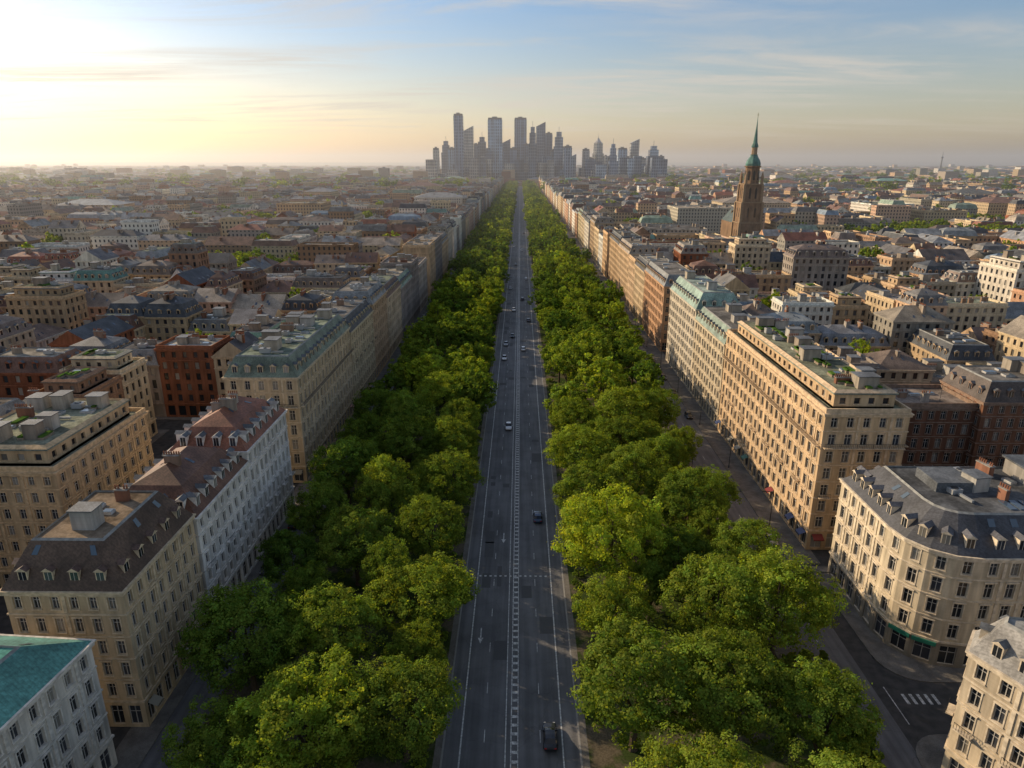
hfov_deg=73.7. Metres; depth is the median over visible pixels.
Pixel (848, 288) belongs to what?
apartment building
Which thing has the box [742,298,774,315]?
apartment building
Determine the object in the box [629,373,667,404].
avenue tree
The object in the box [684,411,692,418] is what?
parked car
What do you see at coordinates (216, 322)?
apartment building
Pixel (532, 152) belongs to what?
skyscraper
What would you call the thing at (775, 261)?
apartment building
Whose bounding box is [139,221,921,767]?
service road
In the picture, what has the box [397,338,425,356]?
avenue tree
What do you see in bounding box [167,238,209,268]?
apartment building
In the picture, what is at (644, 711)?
avenue tree
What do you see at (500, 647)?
asphalt patches
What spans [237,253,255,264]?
park tree
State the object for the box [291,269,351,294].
apartment building
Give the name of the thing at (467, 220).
apartment building
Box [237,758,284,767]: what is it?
avenue tree
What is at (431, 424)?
avenue tree
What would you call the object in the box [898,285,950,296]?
apartment building
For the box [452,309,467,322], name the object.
avenue tree
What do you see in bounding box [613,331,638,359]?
avenue tree
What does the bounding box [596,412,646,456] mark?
avenue tree
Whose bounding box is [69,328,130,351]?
apartment building
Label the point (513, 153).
skyscraper
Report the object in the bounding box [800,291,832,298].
apartment building
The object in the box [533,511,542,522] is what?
car
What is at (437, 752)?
pavement
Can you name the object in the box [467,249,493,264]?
avenue tree
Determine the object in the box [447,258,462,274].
avenue tree
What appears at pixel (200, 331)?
courtyard tree
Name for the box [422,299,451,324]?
avenue tree
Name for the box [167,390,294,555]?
white apartment building
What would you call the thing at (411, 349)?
avenue tree
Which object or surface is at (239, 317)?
apartment building
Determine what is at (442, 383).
avenue tree
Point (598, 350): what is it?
avenue tree
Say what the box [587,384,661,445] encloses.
avenue tree
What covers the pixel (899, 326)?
apartment building
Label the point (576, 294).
avenue tree
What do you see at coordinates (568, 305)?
avenue tree
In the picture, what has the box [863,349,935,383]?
apartment building
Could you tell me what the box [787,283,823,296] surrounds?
apartment building
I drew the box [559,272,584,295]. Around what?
avenue tree
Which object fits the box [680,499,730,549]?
avenue tree
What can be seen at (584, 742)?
pavement
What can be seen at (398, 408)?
avenue tree
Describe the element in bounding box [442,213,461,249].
apartment building
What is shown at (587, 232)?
apartment building
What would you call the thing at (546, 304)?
avenue tree
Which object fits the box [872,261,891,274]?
apartment building
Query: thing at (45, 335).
apartment building
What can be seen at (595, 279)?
avenue tree
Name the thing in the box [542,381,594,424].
avenue tree
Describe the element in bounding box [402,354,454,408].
avenue tree
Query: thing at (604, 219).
apartment building
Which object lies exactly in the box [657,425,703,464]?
avenue tree
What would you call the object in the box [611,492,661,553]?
avenue tree
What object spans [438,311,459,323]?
avenue tree
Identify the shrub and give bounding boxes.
[437,631,448,643]
[445,551,456,557]
[571,578,583,587]
[572,570,583,576]
[589,705,599,717]
[778,652,805,677]
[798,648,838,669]
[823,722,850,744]
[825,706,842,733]
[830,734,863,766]
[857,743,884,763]
[862,738,875,757]
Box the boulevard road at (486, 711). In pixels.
[441,186,580,767]
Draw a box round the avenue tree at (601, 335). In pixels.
[572,326,618,362]
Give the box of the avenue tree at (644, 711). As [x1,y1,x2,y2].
[569,614,715,752]
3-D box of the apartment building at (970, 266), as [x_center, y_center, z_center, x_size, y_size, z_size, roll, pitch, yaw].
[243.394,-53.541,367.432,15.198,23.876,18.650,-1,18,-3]
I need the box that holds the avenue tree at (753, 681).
[658,623,798,757]
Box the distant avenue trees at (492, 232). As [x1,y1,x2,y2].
[456,180,580,263]
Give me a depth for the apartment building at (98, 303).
278.95 m
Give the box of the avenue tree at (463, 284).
[451,274,477,301]
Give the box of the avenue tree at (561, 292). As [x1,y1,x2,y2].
[553,280,581,304]
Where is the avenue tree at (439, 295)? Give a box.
[427,287,453,305]
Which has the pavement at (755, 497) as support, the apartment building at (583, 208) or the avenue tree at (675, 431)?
the apartment building at (583, 208)
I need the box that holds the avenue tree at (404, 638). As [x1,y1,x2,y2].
[380,617,449,686]
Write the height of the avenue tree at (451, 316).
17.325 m
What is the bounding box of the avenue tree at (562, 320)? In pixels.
[542,309,576,334]
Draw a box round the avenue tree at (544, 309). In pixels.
[536,306,560,321]
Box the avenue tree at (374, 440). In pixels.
[361,436,395,470]
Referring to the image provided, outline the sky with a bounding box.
[0,0,1023,161]
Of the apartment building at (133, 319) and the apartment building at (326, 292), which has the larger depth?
the apartment building at (326, 292)
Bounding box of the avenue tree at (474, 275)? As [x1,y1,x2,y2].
[456,268,480,296]
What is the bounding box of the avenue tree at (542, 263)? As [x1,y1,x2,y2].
[534,255,557,276]
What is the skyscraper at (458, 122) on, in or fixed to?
on the ground
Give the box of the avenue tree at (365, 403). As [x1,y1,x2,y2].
[351,388,394,426]
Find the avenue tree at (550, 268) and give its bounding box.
[536,259,555,276]
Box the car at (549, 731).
[542,722,557,750]
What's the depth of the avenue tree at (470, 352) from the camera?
226.17 m
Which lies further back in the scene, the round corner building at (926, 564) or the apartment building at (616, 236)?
the apartment building at (616, 236)
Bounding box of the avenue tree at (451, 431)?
[430,414,482,479]
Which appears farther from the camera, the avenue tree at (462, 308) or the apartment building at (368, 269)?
the apartment building at (368, 269)
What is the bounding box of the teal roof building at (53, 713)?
[0,634,117,767]
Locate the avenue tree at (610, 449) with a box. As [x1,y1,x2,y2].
[588,440,628,477]
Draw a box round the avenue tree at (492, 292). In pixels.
[477,282,505,303]
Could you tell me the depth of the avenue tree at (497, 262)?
436.85 m
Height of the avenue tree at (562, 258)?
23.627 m
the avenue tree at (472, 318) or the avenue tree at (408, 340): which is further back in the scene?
the avenue tree at (472, 318)
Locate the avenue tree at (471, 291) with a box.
[452,286,478,312]
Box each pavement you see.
[114,254,460,767]
[150,417,964,767]
[432,241,509,767]
[527,225,590,767]
[539,188,820,563]
[601,316,828,747]
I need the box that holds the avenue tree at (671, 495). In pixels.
[652,466,731,534]
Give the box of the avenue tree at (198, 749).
[155,694,270,767]
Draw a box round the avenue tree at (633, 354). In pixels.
[614,344,653,388]
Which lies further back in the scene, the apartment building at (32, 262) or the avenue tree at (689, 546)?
the apartment building at (32, 262)
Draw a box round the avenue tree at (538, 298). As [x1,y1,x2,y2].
[527,287,557,304]
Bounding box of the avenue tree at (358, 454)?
[306,434,380,504]
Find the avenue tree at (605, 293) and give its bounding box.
[592,280,624,326]
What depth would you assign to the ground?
112.66 m
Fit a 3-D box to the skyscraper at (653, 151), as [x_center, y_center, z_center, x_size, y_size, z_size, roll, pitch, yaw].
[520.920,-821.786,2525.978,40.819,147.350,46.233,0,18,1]
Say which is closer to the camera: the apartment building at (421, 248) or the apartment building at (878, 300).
the apartment building at (878, 300)
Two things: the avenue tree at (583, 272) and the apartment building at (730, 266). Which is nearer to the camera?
the apartment building at (730, 266)
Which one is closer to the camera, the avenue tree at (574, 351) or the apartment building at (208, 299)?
the avenue tree at (574, 351)
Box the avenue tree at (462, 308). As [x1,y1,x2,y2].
[444,299,466,316]
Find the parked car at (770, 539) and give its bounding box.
[764,533,777,545]
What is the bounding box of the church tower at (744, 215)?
[720,113,763,237]
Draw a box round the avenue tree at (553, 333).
[538,330,580,374]
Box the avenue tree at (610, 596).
[571,567,664,650]
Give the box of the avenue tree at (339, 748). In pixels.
[223,643,379,767]
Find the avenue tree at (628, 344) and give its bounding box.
[611,335,638,367]
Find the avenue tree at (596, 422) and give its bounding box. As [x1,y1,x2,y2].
[578,415,617,446]
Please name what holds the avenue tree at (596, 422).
on the promenade at (604, 751)
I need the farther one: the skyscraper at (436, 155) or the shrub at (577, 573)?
the skyscraper at (436, 155)
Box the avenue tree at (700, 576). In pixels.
[656,551,776,659]
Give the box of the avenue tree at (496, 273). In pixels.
[485,267,503,282]
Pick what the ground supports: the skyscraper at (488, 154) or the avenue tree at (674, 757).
the skyscraper at (488, 154)
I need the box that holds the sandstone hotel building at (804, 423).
[715,316,914,549]
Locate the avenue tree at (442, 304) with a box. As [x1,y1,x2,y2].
[426,301,444,315]
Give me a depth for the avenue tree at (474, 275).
376.00 m
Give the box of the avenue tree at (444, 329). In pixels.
[412,316,460,358]
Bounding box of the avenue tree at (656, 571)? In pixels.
[626,556,675,625]
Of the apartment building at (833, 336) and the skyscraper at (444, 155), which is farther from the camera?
the skyscraper at (444, 155)
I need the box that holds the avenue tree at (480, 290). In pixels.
[472,275,502,296]
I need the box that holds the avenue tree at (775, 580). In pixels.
[711,542,850,660]
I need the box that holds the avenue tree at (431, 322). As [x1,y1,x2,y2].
[413,316,435,331]
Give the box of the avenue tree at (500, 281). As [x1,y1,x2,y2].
[488,276,504,292]
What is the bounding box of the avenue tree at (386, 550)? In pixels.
[358,532,416,615]
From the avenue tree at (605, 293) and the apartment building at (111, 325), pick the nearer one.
the apartment building at (111, 325)
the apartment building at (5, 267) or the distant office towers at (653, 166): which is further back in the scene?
the distant office towers at (653, 166)
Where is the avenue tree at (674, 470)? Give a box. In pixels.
[657,462,690,519]
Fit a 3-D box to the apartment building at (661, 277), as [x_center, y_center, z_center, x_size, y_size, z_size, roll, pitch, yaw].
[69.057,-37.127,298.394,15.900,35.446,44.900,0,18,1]
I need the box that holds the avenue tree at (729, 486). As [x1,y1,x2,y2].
[683,464,744,512]
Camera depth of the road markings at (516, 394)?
122.38 m
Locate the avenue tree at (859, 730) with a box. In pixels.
[768,652,885,767]
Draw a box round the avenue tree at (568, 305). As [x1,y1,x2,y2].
[559,298,584,316]
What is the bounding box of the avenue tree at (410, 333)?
[402,323,427,353]
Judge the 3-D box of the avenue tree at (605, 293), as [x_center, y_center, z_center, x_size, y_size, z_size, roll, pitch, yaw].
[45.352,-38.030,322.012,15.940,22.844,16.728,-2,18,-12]
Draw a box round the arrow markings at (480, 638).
[478,533,505,642]
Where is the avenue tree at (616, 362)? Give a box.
[587,358,627,397]
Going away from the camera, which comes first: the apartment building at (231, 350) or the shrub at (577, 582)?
the shrub at (577, 582)
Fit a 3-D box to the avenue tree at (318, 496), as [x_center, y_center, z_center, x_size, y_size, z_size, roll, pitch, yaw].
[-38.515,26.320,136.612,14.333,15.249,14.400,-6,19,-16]
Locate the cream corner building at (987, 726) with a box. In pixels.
[941,615,1023,767]
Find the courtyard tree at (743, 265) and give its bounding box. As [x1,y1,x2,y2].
[740,261,762,269]
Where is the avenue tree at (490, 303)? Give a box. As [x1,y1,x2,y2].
[467,295,497,316]
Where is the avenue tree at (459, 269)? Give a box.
[454,267,464,275]
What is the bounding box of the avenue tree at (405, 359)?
[387,355,414,388]
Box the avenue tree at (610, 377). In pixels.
[574,353,630,415]
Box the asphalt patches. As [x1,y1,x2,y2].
[481,277,553,659]
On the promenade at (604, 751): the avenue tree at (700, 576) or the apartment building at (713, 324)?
the avenue tree at (700, 576)
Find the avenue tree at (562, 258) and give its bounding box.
[552,250,575,267]
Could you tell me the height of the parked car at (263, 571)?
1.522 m
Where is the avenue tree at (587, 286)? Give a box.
[581,281,597,293]
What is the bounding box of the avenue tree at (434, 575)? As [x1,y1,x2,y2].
[362,550,482,637]
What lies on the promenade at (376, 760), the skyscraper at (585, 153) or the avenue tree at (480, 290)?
the avenue tree at (480, 290)
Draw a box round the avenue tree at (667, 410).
[632,387,683,434]
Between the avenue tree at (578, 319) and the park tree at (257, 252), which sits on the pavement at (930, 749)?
the park tree at (257, 252)
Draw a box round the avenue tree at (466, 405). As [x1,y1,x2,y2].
[439,397,481,448]
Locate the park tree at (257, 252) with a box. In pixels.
[236,247,266,261]
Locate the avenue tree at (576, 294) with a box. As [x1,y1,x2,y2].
[563,288,593,303]
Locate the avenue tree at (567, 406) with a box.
[548,391,597,435]
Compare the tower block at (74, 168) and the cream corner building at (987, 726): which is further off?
the tower block at (74, 168)
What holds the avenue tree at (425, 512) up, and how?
on the promenade at (376, 760)
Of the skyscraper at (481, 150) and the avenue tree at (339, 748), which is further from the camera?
the skyscraper at (481, 150)
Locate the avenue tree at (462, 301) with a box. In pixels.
[451,292,474,312]
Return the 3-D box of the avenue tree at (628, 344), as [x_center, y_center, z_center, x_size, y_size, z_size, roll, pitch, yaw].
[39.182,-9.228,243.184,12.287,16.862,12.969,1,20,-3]
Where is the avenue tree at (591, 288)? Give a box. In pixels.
[584,283,599,293]
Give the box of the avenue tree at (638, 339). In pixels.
[610,316,644,345]
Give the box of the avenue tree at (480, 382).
[444,365,498,419]
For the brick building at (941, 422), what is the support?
on the ground
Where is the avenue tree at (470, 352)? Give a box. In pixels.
[444,343,484,372]
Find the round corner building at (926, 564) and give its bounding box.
[827,454,1023,667]
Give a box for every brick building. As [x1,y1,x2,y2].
[885,384,978,465]
[939,356,1023,465]
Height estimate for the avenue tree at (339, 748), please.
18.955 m
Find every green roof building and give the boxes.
[221,308,354,482]
[666,270,739,389]
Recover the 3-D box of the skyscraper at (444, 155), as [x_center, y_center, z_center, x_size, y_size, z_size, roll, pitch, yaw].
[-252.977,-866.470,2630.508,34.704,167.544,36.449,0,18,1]
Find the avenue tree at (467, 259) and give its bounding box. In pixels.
[459,249,486,270]
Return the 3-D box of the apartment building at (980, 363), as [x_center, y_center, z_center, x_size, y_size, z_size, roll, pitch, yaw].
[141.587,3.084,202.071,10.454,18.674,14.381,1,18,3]
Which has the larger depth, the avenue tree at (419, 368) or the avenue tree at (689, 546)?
the avenue tree at (419, 368)
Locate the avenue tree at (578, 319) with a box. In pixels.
[567,311,595,333]
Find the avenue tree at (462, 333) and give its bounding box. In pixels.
[428,323,470,350]
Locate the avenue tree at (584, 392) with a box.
[553,383,590,401]
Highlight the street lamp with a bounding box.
[762,491,773,525]
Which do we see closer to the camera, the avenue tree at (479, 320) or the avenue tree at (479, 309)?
the avenue tree at (479, 320)
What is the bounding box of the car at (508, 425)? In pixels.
[505,422,511,429]
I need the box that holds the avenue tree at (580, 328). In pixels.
[569,317,614,340]
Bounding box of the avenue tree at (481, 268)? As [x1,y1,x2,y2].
[465,262,486,279]
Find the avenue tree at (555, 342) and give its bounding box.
[541,334,569,383]
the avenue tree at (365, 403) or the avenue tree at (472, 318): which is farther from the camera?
the avenue tree at (472, 318)
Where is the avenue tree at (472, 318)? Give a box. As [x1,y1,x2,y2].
[466,315,491,331]
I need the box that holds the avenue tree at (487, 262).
[482,249,506,271]
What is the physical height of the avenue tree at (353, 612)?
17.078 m
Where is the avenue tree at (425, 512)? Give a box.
[392,493,468,564]
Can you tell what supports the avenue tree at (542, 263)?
on the promenade at (604, 751)
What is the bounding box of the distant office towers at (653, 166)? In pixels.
[425,156,668,180]
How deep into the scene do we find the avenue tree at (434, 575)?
106.88 m
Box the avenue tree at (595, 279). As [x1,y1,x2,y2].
[584,275,602,286]
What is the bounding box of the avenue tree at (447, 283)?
[431,278,455,296]
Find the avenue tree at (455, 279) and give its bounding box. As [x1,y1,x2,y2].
[442,273,461,288]
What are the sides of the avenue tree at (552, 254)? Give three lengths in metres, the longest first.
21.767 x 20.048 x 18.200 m
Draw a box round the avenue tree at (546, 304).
[533,290,561,316]
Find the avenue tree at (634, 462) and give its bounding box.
[596,440,672,499]
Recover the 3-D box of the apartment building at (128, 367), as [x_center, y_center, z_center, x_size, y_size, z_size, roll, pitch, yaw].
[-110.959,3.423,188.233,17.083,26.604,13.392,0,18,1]
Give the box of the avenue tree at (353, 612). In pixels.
[283,580,387,686]
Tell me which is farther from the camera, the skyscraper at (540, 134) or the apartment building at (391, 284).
the skyscraper at (540, 134)
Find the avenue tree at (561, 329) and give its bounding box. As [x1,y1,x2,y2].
[547,327,567,347]
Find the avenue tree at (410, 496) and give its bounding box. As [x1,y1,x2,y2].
[393,487,438,542]
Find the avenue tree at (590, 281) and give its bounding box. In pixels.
[583,279,599,290]
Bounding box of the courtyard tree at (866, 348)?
[847,339,879,353]
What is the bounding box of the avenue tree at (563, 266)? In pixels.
[554,263,578,275]
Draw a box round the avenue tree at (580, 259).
[575,254,589,264]
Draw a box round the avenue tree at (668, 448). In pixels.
[636,432,692,473]
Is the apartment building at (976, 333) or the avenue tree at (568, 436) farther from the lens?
the apartment building at (976, 333)
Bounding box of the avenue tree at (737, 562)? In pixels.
[702,549,758,624]
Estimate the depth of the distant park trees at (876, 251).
1563.95 m
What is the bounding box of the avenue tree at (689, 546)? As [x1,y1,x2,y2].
[637,523,716,600]
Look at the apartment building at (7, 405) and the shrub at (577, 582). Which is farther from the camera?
the apartment building at (7, 405)
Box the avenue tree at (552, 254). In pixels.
[545,248,570,266]
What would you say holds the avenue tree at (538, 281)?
on the promenade at (604, 751)
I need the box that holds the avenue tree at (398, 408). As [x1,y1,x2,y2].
[379,388,435,443]
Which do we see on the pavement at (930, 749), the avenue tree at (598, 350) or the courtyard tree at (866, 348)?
the courtyard tree at (866, 348)
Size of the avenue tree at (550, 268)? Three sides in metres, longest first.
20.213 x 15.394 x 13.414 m
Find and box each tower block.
[64,167,86,170]
[378,167,389,176]
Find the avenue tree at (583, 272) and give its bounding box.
[577,267,598,279]
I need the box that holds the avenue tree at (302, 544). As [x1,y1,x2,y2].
[254,529,326,586]
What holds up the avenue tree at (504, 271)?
on the promenade at (376, 760)
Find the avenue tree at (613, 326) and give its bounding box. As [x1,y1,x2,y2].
[609,318,628,332]
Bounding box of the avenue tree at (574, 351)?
[543,336,592,391]
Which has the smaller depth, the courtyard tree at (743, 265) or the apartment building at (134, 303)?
the apartment building at (134, 303)
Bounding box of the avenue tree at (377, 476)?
[352,454,421,527]
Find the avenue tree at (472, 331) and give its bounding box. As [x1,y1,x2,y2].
[464,325,495,347]
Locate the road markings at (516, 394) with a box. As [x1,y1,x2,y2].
[458,190,940,767]
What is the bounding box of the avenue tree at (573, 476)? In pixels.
[549,457,621,510]
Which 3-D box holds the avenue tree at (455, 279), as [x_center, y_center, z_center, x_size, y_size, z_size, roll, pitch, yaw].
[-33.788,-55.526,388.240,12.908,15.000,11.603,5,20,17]
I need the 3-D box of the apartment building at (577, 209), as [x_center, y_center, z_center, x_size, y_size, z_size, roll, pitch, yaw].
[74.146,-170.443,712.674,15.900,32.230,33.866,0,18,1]
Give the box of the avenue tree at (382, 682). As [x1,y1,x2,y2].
[338,648,470,767]
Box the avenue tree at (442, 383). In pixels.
[412,370,478,413]
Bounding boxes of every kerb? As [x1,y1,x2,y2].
[439,221,512,767]
[526,221,582,767]
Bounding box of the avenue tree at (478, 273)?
[457,267,482,282]
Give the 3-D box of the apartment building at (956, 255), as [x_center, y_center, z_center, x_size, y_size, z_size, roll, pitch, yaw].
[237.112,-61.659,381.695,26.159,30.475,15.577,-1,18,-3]
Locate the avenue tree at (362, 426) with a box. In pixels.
[334,410,387,467]
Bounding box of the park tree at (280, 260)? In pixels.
[269,254,282,263]
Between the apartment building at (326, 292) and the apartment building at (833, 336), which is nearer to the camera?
the apartment building at (833, 336)
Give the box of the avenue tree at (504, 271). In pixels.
[485,265,510,282]
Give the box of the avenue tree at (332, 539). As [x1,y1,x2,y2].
[314,503,401,585]
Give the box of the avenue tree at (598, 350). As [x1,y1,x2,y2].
[571,330,615,388]
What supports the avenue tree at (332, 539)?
on the promenade at (376, 760)
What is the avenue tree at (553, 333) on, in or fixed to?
on the promenade at (604, 751)
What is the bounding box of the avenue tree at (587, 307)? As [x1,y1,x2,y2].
[567,298,600,322]
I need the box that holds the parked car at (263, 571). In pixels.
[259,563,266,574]
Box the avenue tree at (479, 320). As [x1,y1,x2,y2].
[470,314,493,336]
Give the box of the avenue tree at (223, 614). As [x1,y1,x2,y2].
[172,576,306,700]
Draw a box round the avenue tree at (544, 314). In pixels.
[538,309,568,329]
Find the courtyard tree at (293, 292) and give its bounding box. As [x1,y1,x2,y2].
[289,287,308,297]
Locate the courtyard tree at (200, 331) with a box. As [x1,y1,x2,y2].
[186,328,213,334]
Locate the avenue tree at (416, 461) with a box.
[409,453,445,491]
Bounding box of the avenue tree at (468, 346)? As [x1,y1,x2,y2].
[460,340,485,358]
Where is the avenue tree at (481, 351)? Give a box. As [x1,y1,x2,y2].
[466,340,495,367]
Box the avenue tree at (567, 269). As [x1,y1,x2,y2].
[555,261,578,277]
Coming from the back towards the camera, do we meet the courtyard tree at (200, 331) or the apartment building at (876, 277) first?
the apartment building at (876, 277)
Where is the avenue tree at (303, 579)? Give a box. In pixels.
[275,560,341,633]
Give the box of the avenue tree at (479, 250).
[464,247,488,262]
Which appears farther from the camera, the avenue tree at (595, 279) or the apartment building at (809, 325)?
the avenue tree at (595, 279)
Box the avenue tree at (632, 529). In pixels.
[550,476,670,582]
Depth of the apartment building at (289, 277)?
339.54 m
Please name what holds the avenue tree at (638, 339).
on the promenade at (604, 751)
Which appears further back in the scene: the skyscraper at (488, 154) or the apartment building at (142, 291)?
the skyscraper at (488, 154)
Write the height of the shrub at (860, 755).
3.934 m
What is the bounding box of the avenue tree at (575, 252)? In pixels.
[568,246,591,261]
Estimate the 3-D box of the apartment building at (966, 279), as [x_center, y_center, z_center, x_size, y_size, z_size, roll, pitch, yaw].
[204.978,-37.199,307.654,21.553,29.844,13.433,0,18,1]
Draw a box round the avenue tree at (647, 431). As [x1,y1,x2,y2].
[634,419,664,450]
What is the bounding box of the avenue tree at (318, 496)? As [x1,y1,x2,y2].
[283,479,351,538]
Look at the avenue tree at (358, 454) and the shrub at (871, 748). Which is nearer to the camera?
the shrub at (871, 748)
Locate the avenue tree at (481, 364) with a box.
[450,356,493,385]
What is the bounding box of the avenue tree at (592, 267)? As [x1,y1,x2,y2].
[575,262,597,280]
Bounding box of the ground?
[0,162,1023,751]
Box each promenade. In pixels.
[204,221,511,767]
[527,222,823,767]
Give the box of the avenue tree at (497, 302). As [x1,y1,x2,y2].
[474,297,502,313]
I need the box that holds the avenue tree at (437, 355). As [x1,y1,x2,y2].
[413,345,468,373]
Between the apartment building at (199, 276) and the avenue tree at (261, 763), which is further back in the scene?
the apartment building at (199, 276)
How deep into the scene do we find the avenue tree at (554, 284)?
357.12 m
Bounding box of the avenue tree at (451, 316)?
[442,311,470,337]
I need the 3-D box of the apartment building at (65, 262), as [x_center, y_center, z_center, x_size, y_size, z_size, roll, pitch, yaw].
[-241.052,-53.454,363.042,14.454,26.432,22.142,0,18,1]
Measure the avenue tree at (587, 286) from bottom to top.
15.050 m
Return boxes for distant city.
[0,164,1023,264]
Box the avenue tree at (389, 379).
[359,372,410,403]
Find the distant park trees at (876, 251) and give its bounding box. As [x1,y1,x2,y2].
[0,165,1023,256]
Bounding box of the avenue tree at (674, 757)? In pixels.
[625,720,766,767]
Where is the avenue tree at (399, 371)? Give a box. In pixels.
[387,362,415,401]
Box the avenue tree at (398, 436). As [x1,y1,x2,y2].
[374,415,440,485]
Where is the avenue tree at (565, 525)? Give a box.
[560,491,602,528]
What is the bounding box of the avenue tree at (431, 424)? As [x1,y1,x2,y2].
[424,412,462,452]
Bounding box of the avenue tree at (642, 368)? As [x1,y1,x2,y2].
[625,358,664,387]
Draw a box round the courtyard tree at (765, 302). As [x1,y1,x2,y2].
[755,289,779,308]
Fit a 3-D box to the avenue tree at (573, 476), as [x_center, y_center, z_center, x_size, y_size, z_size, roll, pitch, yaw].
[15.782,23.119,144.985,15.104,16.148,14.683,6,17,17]
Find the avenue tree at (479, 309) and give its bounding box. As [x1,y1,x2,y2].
[465,302,495,323]
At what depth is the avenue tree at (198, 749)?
79.89 m
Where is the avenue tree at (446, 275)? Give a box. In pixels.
[441,270,454,291]
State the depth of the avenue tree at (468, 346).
253.86 m
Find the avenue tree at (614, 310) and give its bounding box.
[592,298,628,328]
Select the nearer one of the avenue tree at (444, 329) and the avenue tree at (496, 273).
the avenue tree at (444, 329)
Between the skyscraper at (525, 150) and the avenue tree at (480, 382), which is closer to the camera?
the avenue tree at (480, 382)
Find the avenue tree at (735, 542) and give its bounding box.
[709,516,783,580]
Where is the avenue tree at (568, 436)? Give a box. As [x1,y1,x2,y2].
[542,423,612,486]
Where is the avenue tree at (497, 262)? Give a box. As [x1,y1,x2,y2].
[491,257,508,268]
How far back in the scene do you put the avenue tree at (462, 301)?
328.84 m
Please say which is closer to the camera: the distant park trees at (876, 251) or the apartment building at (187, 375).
the apartment building at (187, 375)
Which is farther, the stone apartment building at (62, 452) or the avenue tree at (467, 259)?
the avenue tree at (467, 259)
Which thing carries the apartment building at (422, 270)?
on the pavement at (133, 748)
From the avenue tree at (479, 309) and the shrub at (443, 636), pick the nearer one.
the shrub at (443, 636)
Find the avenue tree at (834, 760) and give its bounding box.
[781,737,881,767]
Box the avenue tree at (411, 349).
[400,339,424,361]
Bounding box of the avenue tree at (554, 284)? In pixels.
[538,277,561,298]
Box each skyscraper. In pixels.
[433,147,439,176]
[441,141,449,172]
[448,147,453,169]
[453,113,464,176]
[464,126,473,170]
[474,143,477,157]
[477,137,485,157]
[485,148,492,176]
[488,117,502,177]
[502,139,509,162]
[510,147,516,162]
[514,117,526,159]
[523,143,527,162]
[528,127,536,177]
[536,122,545,161]
[545,132,552,155]
[550,149,553,159]
[553,132,563,166]
[563,145,571,177]
[571,154,575,176]
[581,148,589,176]
[592,134,603,160]
[609,139,616,160]
[617,147,626,164]
[629,139,639,157]
[648,146,658,155]
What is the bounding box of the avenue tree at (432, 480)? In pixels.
[412,445,485,516]
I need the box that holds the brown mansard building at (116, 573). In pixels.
[0,485,208,726]
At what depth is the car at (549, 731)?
91.83 m
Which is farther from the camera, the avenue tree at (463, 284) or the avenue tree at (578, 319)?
the avenue tree at (463, 284)
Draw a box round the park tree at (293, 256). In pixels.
[283,252,298,259]
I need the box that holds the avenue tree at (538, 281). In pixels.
[530,270,561,291]
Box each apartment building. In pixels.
[0,259,26,275]
[0,282,13,294]
[0,284,21,313]
[0,315,36,349]
[0,345,80,399]
[0,346,7,352]
[0,390,154,588]
[0,398,24,416]
[1,281,22,289]
[3,265,41,283]
[3,273,89,328]
[7,248,44,262]
[11,259,39,265]
[22,387,39,403]
[27,322,70,346]
[32,263,78,282]
[38,258,75,270]
[39,363,124,397]
[41,248,80,262]
[48,313,135,346]
[50,278,92,292]
[59,349,157,437]
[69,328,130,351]
[72,261,129,292]
[73,247,118,268]
[85,289,128,321]
[104,255,141,278]
[104,313,146,339]
[106,290,155,338]
[110,283,159,296]
[112,277,169,290]
[118,337,166,416]
[124,446,259,623]
[131,256,151,262]
[132,257,179,278]
[141,291,204,339]
[147,279,200,299]
[153,331,232,416]
[162,266,215,287]
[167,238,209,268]
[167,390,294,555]
[170,264,192,278]
[186,307,232,334]
[193,285,243,312]
[204,267,242,291]
[208,251,237,270]
[211,328,258,397]
[227,305,283,334]
[230,289,288,312]
[230,314,285,339]
[231,267,266,293]
[239,256,272,273]
[254,279,292,297]
[260,254,278,271]
[266,271,302,283]
[273,257,314,273]
[280,288,326,313]
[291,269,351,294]
[306,288,338,301]
[313,298,376,401]
[314,254,345,272]
[331,276,389,376]
[332,263,365,280]
[345,252,380,270]
[361,265,377,274]
[368,272,402,357]
[376,264,413,335]
[380,253,419,320]
[402,238,435,296]
[411,234,442,284]
[411,254,427,311]
[426,220,452,262]
[427,231,448,274]
[439,217,456,257]
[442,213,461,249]
[451,211,465,243]
[454,205,471,234]
[454,214,463,247]
[456,209,468,238]
[456,225,459,250]
[574,207,581,237]
[578,206,594,241]
[580,210,598,246]
[584,214,592,251]
[589,213,614,259]
[593,225,616,266]
[598,233,602,271]
[602,229,624,277]
[608,230,641,287]
[616,237,656,304]
[627,254,654,311]
[632,252,668,324]
[642,260,687,350]
[673,240,708,266]
[687,256,719,275]
[689,298,755,428]
[705,271,758,299]
[708,251,733,267]
[712,269,750,295]
[720,264,741,273]
[728,233,771,269]
[735,293,753,305]
[740,267,791,291]
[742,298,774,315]
[757,288,787,300]
[759,305,821,343]
[768,252,783,269]
[771,293,835,325]
[782,240,850,292]
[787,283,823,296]
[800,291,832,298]
[818,319,890,352]
[821,345,879,372]
[828,292,870,324]
[834,279,887,292]
[846,250,873,273]
[846,271,876,284]
[849,283,881,302]
[862,272,911,284]
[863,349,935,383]
[865,287,901,327]
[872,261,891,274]
[872,299,955,352]
[876,252,925,274]
[878,271,920,289]
[896,282,948,315]
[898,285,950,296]
[905,328,997,364]
[908,256,963,276]
[914,245,970,263]
[918,273,957,296]
[922,357,963,383]
[940,269,978,296]
[945,296,1009,332]
[955,261,979,268]
[961,321,1006,341]
[965,361,1001,364]
[973,250,1023,301]
[981,327,1000,354]
[994,315,1023,361]
[1004,302,1023,323]
[1010,288,1023,301]
[1012,249,1023,255]

